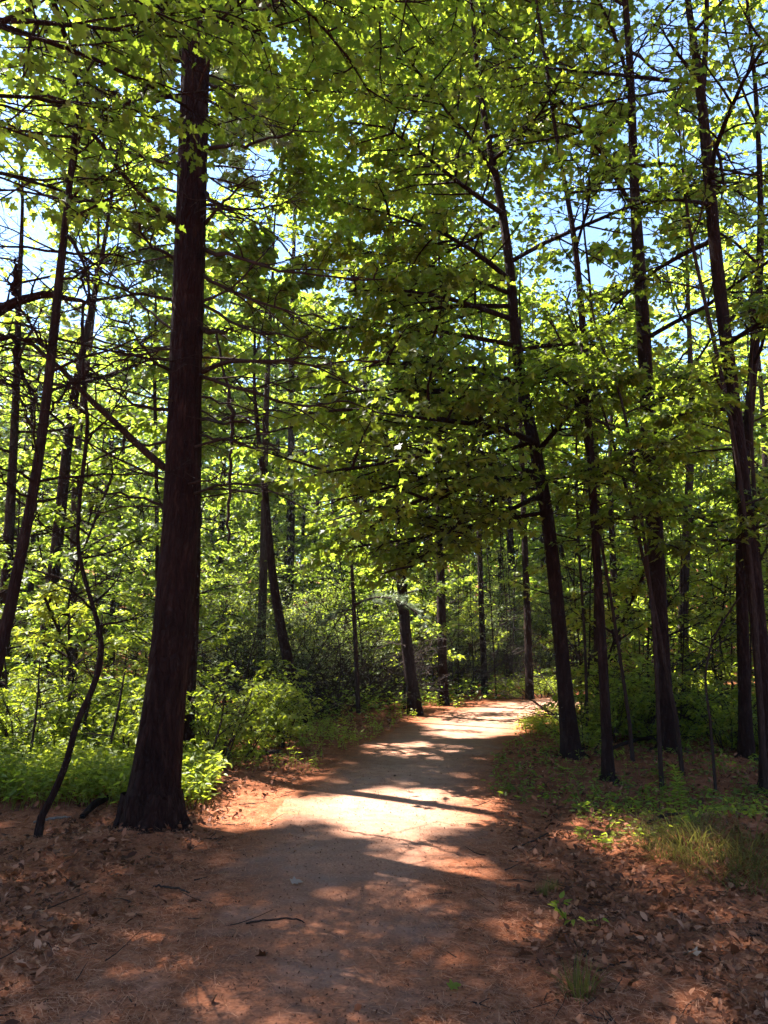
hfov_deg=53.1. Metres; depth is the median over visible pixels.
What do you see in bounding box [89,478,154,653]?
young tree
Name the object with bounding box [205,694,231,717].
leafy shrub
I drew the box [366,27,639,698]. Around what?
maple tree
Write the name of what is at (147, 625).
young tree
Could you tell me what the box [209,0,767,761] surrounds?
maple tree
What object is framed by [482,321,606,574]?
woodland tree
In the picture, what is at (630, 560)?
young tree
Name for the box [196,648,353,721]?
dead shrub
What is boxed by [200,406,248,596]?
woodland tree
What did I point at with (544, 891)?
grass tuft
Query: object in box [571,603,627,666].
young tree
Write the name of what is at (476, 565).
young tree
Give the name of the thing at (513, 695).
leafy shrub
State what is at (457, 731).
path
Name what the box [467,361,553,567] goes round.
woodland tree
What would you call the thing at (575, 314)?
woodland tree
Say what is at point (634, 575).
young tree
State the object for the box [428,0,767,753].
maple tree
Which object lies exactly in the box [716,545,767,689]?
bare sapling
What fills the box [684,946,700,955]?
fallen leaf
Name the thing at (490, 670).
bush
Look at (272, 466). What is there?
woodland tree
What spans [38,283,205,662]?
woodland tree
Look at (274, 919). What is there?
fallen stick
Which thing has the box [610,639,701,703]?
leafy shrub
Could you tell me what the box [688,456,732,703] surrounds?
bare sapling
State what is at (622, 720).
leafy shrub
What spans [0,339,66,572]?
woodland tree
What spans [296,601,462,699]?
dead shrub
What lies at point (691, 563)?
young tree
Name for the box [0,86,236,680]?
tree
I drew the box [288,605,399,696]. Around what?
thicket shrub
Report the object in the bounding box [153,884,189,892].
fallen stick
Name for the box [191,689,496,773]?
verge herbs
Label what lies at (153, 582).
young tree
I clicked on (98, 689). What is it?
leafy shrub
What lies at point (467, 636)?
young tree
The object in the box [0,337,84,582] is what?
woodland tree
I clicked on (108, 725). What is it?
leafy shrub
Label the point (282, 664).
thicket shrub
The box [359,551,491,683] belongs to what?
thicket shrub
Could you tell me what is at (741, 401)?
woodland tree
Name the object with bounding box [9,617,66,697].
young tree
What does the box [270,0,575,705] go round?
maple tree
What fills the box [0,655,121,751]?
leafy shrub
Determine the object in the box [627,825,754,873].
sedge tuft
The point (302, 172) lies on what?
maple tree
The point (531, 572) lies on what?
young tree
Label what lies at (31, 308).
woodland tree
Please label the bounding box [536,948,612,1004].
grass tuft
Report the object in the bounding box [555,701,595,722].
leafy shrub
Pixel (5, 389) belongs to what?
woodland tree
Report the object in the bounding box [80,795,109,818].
fallen log
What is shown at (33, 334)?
woodland tree
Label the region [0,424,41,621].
young tree
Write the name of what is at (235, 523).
young tree
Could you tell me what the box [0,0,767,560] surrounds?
sky
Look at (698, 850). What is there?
sedge tuft
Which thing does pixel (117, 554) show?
young tree
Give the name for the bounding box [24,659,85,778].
bare sapling
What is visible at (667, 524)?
woodland tree
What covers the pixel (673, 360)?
woodland tree
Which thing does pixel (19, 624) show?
young tree
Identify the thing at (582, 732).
leafy shrub
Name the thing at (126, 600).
young tree
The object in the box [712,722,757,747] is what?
leafy shrub
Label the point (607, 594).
bare sapling
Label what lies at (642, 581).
bare sapling
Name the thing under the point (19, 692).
leafy shrub
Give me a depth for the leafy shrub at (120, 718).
11.36 m
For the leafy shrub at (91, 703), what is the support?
on the ground
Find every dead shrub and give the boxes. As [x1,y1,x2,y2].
[73,586,304,716]
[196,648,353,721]
[197,595,367,719]
[211,649,369,720]
[227,672,335,705]
[238,633,382,716]
[264,588,450,713]
[275,636,439,714]
[283,591,463,704]
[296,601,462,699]
[302,610,459,705]
[304,655,421,711]
[367,659,437,705]
[386,659,437,692]
[389,656,472,698]
[467,625,554,687]
[486,649,653,728]
[517,593,754,723]
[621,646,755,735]
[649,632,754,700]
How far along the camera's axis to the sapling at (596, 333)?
9.34 m
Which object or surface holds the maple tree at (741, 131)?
on the ground
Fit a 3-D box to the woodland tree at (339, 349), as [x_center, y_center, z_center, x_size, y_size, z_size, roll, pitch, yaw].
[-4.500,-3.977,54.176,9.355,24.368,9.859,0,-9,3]
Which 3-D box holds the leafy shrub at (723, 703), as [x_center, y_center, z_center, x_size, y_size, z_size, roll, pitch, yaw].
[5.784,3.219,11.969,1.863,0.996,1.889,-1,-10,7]
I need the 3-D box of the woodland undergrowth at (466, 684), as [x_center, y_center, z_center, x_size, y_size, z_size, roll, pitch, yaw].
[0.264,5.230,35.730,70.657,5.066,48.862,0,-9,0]
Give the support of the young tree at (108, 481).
on the ground
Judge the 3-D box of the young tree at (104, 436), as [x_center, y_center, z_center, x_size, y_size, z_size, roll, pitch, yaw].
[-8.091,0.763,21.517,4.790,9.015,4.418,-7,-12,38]
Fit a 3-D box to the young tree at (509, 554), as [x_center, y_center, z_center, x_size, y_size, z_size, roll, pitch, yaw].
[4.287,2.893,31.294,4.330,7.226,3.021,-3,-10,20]
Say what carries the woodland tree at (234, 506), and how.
on the ground
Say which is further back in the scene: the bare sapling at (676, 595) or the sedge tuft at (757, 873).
the bare sapling at (676, 595)
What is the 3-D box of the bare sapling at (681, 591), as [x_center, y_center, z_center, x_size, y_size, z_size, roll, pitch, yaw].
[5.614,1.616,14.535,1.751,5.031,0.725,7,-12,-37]
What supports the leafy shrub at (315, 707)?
on the ground
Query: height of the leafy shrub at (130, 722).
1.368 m
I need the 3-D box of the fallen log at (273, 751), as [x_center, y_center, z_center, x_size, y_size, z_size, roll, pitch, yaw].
[-1.528,3.215,10.242,0.061,0.078,0.473,-7,-12,35]
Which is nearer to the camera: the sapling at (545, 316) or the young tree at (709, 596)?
the sapling at (545, 316)
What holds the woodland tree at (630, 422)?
on the ground
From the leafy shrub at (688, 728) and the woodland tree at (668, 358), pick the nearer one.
the leafy shrub at (688, 728)
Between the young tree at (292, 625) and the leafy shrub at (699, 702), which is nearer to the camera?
the leafy shrub at (699, 702)
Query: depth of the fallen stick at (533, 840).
6.17 m
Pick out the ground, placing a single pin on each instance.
(274, 805)
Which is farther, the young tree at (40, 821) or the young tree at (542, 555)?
the young tree at (542, 555)
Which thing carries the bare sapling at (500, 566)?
on the ground
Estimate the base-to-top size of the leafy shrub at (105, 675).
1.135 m
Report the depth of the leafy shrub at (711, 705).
13.14 m
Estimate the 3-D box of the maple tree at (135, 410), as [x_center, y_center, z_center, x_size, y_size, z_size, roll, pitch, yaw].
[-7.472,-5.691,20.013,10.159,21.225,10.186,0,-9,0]
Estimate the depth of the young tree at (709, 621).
32.21 m
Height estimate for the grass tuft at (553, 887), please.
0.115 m
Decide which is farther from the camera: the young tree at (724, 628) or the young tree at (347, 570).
the young tree at (347, 570)
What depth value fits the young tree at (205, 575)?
18.67 m
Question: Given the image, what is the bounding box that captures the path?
[52,696,592,1023]
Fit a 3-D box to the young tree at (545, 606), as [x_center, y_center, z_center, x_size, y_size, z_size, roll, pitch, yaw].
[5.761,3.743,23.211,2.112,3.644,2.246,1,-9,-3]
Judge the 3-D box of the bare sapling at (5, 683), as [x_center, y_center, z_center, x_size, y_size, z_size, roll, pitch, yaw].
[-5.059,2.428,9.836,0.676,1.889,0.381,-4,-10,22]
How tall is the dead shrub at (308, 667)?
2.587 m
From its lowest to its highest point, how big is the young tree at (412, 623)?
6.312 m
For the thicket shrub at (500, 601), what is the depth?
26.69 m
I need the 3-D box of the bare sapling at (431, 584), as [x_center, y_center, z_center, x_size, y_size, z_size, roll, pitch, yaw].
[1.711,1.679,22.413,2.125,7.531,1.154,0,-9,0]
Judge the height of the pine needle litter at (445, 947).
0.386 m
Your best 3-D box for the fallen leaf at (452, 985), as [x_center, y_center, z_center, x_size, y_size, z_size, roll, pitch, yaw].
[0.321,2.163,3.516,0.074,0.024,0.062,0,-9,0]
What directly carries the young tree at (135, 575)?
on the ground
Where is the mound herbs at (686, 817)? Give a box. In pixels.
[570,785,767,850]
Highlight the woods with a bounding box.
[0,450,760,606]
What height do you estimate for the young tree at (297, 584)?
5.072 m
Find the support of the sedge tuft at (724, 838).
on the ground
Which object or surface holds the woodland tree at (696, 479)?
on the ground
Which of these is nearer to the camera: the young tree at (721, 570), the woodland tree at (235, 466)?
the young tree at (721, 570)
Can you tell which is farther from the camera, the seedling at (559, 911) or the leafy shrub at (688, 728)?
the leafy shrub at (688, 728)
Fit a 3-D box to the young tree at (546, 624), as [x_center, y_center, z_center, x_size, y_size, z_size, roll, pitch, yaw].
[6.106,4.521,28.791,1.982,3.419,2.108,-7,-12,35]
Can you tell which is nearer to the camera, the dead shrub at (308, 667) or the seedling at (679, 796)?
the seedling at (679, 796)
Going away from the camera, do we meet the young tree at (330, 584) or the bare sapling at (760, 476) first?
the bare sapling at (760, 476)
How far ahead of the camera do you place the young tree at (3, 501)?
22.02 m
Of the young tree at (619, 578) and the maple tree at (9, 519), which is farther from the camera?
the young tree at (619, 578)
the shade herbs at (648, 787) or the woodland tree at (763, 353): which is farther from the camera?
the woodland tree at (763, 353)
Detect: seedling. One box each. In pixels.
[548,902,586,926]
[550,891,571,904]
[587,917,609,925]
[612,796,640,812]
[644,796,674,811]
[668,764,691,809]
[742,799,763,816]
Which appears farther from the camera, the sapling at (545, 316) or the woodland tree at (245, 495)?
the woodland tree at (245, 495)
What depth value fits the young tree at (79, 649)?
27.04 m
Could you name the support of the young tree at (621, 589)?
on the ground
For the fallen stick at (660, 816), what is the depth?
6.29 m
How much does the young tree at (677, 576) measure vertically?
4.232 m
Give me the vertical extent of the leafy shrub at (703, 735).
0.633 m
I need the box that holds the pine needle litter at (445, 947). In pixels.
[0,744,767,1023]
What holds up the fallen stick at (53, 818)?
on the ground
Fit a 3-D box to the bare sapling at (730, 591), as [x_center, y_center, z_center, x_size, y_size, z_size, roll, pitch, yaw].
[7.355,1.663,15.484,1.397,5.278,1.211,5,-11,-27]
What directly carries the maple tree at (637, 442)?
on the ground
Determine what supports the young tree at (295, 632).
on the ground
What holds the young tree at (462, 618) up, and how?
on the ground
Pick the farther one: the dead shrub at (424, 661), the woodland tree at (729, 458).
the woodland tree at (729, 458)
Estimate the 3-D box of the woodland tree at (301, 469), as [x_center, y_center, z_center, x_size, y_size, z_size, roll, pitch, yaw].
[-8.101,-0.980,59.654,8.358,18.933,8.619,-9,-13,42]
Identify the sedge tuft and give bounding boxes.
[600,814,679,850]
[616,794,697,838]
[619,817,716,861]
[621,803,766,859]
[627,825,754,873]
[641,803,767,856]
[651,815,765,867]
[651,834,767,891]
[653,838,767,893]
[659,822,767,884]
[677,810,767,867]
[684,811,763,858]
[703,802,767,845]
[712,825,767,871]
[714,851,767,897]
[725,848,767,881]
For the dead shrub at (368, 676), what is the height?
2.779 m
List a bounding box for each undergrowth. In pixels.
[0,676,231,810]
[4,606,755,733]
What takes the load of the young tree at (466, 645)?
on the ground
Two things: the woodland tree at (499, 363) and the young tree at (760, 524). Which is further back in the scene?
the woodland tree at (499, 363)
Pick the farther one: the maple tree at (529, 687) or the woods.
the woods
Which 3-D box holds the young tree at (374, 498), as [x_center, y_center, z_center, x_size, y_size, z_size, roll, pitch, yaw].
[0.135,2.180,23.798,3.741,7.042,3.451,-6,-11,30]
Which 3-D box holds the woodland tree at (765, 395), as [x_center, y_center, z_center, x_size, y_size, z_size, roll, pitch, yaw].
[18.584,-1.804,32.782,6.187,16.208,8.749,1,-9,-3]
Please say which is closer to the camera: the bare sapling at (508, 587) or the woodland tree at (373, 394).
the bare sapling at (508, 587)
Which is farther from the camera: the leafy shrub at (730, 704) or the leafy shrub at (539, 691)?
the leafy shrub at (539, 691)
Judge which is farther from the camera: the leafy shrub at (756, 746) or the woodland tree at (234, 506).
the woodland tree at (234, 506)
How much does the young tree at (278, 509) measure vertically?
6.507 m
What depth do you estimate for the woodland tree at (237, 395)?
31.44 m
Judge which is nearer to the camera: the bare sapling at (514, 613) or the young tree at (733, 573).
the bare sapling at (514, 613)
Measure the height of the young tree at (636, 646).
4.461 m
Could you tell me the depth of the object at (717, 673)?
14.09 m
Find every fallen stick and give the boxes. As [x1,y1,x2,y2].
[33,816,70,822]
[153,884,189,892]
[246,917,304,923]
[512,831,551,849]
[597,961,626,971]
[646,813,680,823]
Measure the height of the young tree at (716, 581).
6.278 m
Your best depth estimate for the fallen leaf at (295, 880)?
5.04 m
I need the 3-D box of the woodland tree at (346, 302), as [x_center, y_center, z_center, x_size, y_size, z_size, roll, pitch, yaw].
[-1.018,-5.057,34.411,10.135,23.713,9.617,-8,-12,40]
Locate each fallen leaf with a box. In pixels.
[290,876,302,883]
[447,979,460,989]
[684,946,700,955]
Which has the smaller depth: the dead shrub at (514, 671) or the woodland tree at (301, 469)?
the dead shrub at (514, 671)
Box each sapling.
[0,659,8,734]
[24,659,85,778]
[60,642,107,718]
[64,614,130,737]
[84,660,124,756]
[209,688,249,764]
[295,515,338,669]
[318,550,429,712]
[415,441,471,617]
[425,437,430,682]
[444,497,478,697]
[457,531,488,694]
[474,500,522,691]
[481,530,522,698]
[488,443,523,676]
[493,441,521,676]
[496,443,520,676]
[503,299,666,761]
[507,351,640,739]
[510,510,545,679]
[521,285,687,775]
[542,277,701,789]
[546,474,648,722]
[553,509,590,693]
[583,510,626,688]
[591,576,697,728]
[606,486,682,674]
[610,64,767,797]
[612,505,682,726]
[660,237,767,594]
[666,469,716,705]
[666,569,709,665]
[680,505,735,729]
[681,471,767,791]
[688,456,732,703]
[702,512,766,629]
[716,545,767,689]
[717,474,767,703]
[720,443,767,624]
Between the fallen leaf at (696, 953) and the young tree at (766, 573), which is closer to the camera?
the fallen leaf at (696, 953)
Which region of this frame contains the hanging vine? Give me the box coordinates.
[215,333,235,543]
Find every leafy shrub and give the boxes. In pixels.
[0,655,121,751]
[0,660,147,749]
[0,663,90,737]
[0,694,44,729]
[0,724,90,764]
[7,655,63,705]
[35,718,137,756]
[38,700,142,738]
[41,693,141,724]
[48,667,214,765]
[48,694,142,720]
[74,666,141,696]
[94,665,204,717]
[95,716,134,749]
[102,664,138,687]
[122,659,292,766]
[196,669,313,749]
[196,694,246,739]
[204,720,275,765]
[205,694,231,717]
[218,689,323,738]
[233,659,322,747]
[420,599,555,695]
[487,679,523,698]
[510,672,556,696]
[536,709,624,758]
[552,676,655,742]
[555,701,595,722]
[571,644,648,736]
[573,652,701,737]
[609,661,703,688]
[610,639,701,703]
[612,677,729,726]
[623,711,683,744]
[630,696,723,734]
[636,641,736,691]
[673,676,757,750]
[681,706,735,740]
[696,685,757,733]
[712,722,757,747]
[714,690,755,713]
[718,710,758,751]
[751,679,755,701]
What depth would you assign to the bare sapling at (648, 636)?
13.36 m
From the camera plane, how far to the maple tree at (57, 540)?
16.64 m
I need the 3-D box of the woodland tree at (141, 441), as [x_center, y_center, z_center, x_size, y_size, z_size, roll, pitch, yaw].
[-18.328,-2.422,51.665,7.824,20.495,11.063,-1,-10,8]
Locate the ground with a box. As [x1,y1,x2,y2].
[0,561,767,1023]
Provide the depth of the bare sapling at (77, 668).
10.82 m
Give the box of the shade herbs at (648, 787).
[481,728,767,816]
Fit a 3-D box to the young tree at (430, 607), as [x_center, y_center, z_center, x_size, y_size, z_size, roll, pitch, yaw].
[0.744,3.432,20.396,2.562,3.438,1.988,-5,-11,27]
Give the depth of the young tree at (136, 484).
26.02 m
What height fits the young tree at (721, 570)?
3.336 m
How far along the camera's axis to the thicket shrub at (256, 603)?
18.39 m
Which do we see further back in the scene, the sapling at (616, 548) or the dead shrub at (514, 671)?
the dead shrub at (514, 671)
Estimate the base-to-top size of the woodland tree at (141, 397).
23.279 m
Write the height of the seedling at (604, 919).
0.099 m
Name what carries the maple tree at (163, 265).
on the ground
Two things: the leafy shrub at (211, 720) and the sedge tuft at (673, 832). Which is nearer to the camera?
the sedge tuft at (673, 832)
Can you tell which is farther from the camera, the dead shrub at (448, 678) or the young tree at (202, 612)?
the dead shrub at (448, 678)
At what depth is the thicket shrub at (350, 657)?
17.87 m
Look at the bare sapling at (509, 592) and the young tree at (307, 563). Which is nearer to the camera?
the bare sapling at (509, 592)
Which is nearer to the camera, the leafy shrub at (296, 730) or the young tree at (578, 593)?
the leafy shrub at (296, 730)
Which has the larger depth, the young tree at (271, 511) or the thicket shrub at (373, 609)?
the young tree at (271, 511)
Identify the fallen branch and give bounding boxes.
[613,733,696,749]
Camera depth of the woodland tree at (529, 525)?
61.48 m
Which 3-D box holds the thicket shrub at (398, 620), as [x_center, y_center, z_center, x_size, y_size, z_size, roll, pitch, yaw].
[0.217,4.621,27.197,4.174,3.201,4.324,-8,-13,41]
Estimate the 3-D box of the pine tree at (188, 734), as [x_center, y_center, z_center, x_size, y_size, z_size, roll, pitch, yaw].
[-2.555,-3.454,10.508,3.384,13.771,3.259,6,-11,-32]
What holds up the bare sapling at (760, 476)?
on the ground
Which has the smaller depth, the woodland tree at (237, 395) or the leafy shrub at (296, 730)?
the leafy shrub at (296, 730)
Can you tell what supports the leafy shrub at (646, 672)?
on the ground
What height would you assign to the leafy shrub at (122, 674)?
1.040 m
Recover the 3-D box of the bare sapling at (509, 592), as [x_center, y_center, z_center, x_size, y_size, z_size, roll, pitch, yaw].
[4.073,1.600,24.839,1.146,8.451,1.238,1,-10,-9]
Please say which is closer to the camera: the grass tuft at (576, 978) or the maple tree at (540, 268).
the grass tuft at (576, 978)
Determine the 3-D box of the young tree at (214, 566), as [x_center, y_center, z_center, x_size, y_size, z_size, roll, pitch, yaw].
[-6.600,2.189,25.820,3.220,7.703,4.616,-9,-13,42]
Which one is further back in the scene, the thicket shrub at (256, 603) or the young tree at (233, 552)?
the young tree at (233, 552)
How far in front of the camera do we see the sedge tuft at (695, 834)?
5.78 m
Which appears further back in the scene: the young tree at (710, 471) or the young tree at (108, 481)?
the young tree at (710, 471)
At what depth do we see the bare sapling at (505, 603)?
23.07 m
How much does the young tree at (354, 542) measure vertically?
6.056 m
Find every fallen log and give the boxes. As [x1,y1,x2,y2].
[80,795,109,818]
[259,749,282,757]
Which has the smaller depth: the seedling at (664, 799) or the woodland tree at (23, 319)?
the seedling at (664, 799)
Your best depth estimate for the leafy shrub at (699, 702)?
11.13 m
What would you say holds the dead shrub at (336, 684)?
on the ground
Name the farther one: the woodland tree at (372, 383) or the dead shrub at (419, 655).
the woodland tree at (372, 383)
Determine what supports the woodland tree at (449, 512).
on the ground
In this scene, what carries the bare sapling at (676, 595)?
on the ground
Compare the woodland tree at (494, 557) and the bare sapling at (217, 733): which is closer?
the bare sapling at (217, 733)
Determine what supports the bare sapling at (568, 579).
on the ground
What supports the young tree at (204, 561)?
on the ground
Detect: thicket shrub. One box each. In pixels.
[128,561,281,706]
[197,569,318,684]
[197,611,343,702]
[198,538,369,682]
[199,570,347,714]
[204,558,334,686]
[267,586,372,697]
[268,604,400,704]
[276,549,432,690]
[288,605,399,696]
[310,558,436,675]
[327,557,478,679]
[348,599,452,674]
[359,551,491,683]
[394,591,512,690]
[396,561,489,674]
[407,543,548,682]
[409,601,519,688]
[457,553,592,679]
[457,599,541,670]
[502,609,573,679]
[511,555,641,669]
[520,537,646,660]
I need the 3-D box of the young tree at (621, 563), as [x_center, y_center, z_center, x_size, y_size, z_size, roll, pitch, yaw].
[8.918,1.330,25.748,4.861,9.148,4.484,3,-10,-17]
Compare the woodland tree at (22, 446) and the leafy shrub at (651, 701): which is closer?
the leafy shrub at (651, 701)
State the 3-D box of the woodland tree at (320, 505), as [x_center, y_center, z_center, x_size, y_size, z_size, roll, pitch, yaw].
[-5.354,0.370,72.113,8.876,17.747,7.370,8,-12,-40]
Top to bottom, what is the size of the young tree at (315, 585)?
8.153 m
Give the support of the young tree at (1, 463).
on the ground
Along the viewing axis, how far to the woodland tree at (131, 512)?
57.98 m
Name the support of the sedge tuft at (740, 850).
on the ground
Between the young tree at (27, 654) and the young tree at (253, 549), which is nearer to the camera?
the young tree at (27, 654)
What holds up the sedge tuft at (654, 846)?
on the ground
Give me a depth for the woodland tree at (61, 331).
53.38 m
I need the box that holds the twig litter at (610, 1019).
[0,741,767,1023]
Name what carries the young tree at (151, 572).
on the ground
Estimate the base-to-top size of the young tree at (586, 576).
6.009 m
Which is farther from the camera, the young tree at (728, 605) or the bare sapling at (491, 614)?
the bare sapling at (491, 614)
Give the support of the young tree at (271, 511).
on the ground
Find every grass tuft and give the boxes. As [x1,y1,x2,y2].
[535,881,557,896]
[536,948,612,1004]
[540,873,563,891]
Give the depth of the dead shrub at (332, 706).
14.85 m
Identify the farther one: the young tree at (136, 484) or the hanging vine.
the young tree at (136, 484)
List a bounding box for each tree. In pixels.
[0,0,118,128]
[0,0,181,714]
[0,0,290,696]
[0,0,342,702]
[0,0,395,834]
[0,0,510,272]
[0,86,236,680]
[0,226,107,545]
[0,276,134,589]
[0,305,60,521]
[0,323,108,582]
[0,327,109,688]
[0,332,47,515]
[0,332,99,658]
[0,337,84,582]
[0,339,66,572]
[0,357,96,577]
[0,381,163,671]
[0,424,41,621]
[0,428,89,672]
[0,446,141,730]
[0,460,50,656]
[0,473,63,642]
[0,478,102,639]
[0,485,48,600]
[0,539,70,694]
[1,330,61,452]
[1,475,98,658]
[3,581,131,737]
[6,588,115,708]
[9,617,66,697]
[10,0,294,597]
[10,525,114,676]
[10,592,50,676]
[10,594,84,681]
[12,303,160,837]
[16,575,67,661]
[17,457,157,700]
[23,348,164,638]
[29,573,110,670]
[36,356,164,631]
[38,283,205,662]
[38,358,118,527]
[42,326,164,603]
[51,618,94,676]
[80,470,159,671]
[83,434,163,607]
[86,0,294,752]
[86,467,161,670]
[87,547,148,665]
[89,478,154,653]
[94,0,399,732]
[94,595,154,687]
[96,0,466,681]
[96,266,296,589]
[97,352,168,592]
[97,552,146,609]
[98,211,300,583]
[99,550,154,615]
[100,462,161,674]
[101,345,164,608]
[101,554,154,658]
[104,547,150,615]
[114,342,242,542]
[115,489,259,683]
[118,589,247,737]
[121,578,229,687]
[124,477,245,651]
[125,562,153,658]
[133,265,317,613]
[134,454,284,666]
[137,59,430,616]
[143,545,204,655]
[166,374,284,606]
[196,573,254,681]
[198,556,219,653]
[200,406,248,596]
[201,521,249,644]
[202,233,338,636]
[202,296,315,606]
[203,257,352,610]
[204,409,255,576]
[204,518,277,634]
[205,519,281,642]
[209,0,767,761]
[210,501,284,598]
[210,600,267,679]
[211,432,284,610]
[211,523,278,629]
[215,291,349,608]
[217,0,561,715]
[222,491,311,640]
[230,394,321,610]
[230,506,326,632]
[235,162,480,637]
[240,343,343,620]
[243,489,326,619]
[247,292,376,610]
[247,515,316,613]
[252,606,318,682]
[255,467,311,580]
[262,616,326,698]
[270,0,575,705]
[280,531,332,606]
[288,517,396,696]
[292,512,372,640]
[292,615,349,683]
[294,565,350,668]
[295,375,418,612]
[295,385,358,614]
[297,368,421,610]
[301,448,367,579]
[301,462,419,668]
[310,561,345,629]
[313,490,395,614]
[318,392,423,586]
[320,544,374,655]
[320,571,400,692]
[325,520,425,661]
[334,477,436,672]
[340,446,476,708]
[351,294,460,587]
[351,307,510,636]
[357,68,561,694]
[358,582,437,680]
[361,294,523,603]
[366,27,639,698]
[367,497,469,696]
[373,419,482,584]
[374,579,464,682]
[397,0,767,784]
[408,0,730,702]
[408,568,456,670]
[414,259,577,634]
[420,284,605,663]
[421,427,506,614]
[423,523,516,684]
[425,420,485,611]
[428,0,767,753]
[430,287,559,631]
[441,0,767,794]
[447,611,485,671]
[447,622,479,674]
[449,360,563,609]
[449,495,540,644]
[450,582,478,640]
[450,601,506,688]
[463,523,507,614]
[467,277,618,645]
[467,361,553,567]
[471,0,767,707]
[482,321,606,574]
[487,338,634,651]
[491,430,537,613]
[500,443,646,710]
[502,307,620,624]
[503,283,730,676]
[504,506,563,613]
[505,547,550,650]
[511,426,574,587]
[512,384,638,588]
[519,589,573,672]
[521,488,588,584]
[521,585,570,656]
[531,601,552,654]
[540,580,593,672]
[541,560,676,733]
[553,0,767,761]
[553,338,684,630]
[559,519,631,660]
[563,531,590,630]
[564,566,605,657]
[565,515,639,635]
[566,549,621,636]
[571,388,682,619]
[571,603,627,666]
[580,331,723,641]
[580,423,714,664]
[584,409,693,587]
[585,525,646,654]
[600,319,710,557]
[602,527,644,641]
[607,464,720,652]
[607,581,737,710]
[609,527,673,652]
[616,213,767,649]
[620,543,645,643]
[622,584,676,661]
[630,535,749,690]
[635,329,754,591]
[651,158,767,585]
[664,453,767,652]
[668,364,733,607]
[668,558,754,701]
[669,581,711,639]
[671,500,767,649]
[672,345,767,577]
[673,582,727,653]
[674,604,754,729]
[675,633,713,676]
[677,360,764,611]
[689,477,767,681]
[689,534,735,629]
[689,595,735,657]
[690,272,767,595]
[694,347,766,479]
[694,505,766,624]
[697,378,766,602]
[703,466,767,682]
[721,487,767,631]
[725,476,767,610]
[728,486,767,559]
[728,534,767,656]
[742,348,767,430]
[746,340,767,469]
[755,373,767,434]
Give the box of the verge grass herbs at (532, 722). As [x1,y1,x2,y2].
[514,703,581,733]
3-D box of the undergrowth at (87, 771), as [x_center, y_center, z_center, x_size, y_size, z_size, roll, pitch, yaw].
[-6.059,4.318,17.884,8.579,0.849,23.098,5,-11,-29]
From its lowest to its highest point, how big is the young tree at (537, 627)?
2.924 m
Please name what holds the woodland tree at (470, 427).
on the ground
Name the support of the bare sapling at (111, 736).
on the ground
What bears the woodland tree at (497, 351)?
on the ground
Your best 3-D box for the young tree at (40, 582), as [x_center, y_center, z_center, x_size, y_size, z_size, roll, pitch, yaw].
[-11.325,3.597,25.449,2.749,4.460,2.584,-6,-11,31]
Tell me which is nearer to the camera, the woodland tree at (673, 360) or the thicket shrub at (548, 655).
the thicket shrub at (548, 655)
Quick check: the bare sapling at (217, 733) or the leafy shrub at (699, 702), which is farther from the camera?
the leafy shrub at (699, 702)
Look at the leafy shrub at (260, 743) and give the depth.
10.07 m
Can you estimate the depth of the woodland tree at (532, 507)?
69.62 m
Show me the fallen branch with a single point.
(618, 745)
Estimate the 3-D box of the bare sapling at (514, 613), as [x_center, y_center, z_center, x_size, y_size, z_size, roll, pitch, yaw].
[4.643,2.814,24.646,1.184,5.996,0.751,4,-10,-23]
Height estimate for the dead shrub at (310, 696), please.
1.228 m
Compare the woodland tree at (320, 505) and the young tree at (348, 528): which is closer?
the young tree at (348, 528)
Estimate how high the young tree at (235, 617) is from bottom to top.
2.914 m
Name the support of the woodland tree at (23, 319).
on the ground
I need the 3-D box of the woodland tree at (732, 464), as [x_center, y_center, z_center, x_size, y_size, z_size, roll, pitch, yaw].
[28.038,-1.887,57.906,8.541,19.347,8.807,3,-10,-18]
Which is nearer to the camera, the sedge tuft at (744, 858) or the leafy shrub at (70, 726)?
the sedge tuft at (744, 858)
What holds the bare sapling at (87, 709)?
on the ground
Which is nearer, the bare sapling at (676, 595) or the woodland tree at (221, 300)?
the bare sapling at (676, 595)
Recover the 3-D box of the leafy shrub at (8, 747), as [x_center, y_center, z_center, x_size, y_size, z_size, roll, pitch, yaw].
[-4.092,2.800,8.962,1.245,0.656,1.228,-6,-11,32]
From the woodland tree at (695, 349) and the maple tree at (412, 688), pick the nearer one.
the maple tree at (412, 688)
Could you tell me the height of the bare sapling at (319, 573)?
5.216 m
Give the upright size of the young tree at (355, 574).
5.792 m
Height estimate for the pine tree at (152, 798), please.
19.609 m
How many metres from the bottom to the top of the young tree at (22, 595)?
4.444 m
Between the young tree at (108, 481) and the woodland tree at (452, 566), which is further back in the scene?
the woodland tree at (452, 566)
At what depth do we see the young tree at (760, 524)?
29.92 m
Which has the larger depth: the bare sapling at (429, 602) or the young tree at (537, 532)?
the young tree at (537, 532)
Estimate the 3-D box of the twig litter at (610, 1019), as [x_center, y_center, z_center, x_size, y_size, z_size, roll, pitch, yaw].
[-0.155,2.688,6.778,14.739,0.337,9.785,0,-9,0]
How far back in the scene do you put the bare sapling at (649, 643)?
12.84 m
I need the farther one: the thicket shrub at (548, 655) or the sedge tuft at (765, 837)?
the thicket shrub at (548, 655)
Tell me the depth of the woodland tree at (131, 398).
46.44 m
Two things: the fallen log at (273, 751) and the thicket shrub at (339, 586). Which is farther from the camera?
the thicket shrub at (339, 586)
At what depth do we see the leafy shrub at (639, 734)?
11.65 m
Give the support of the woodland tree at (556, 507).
on the ground

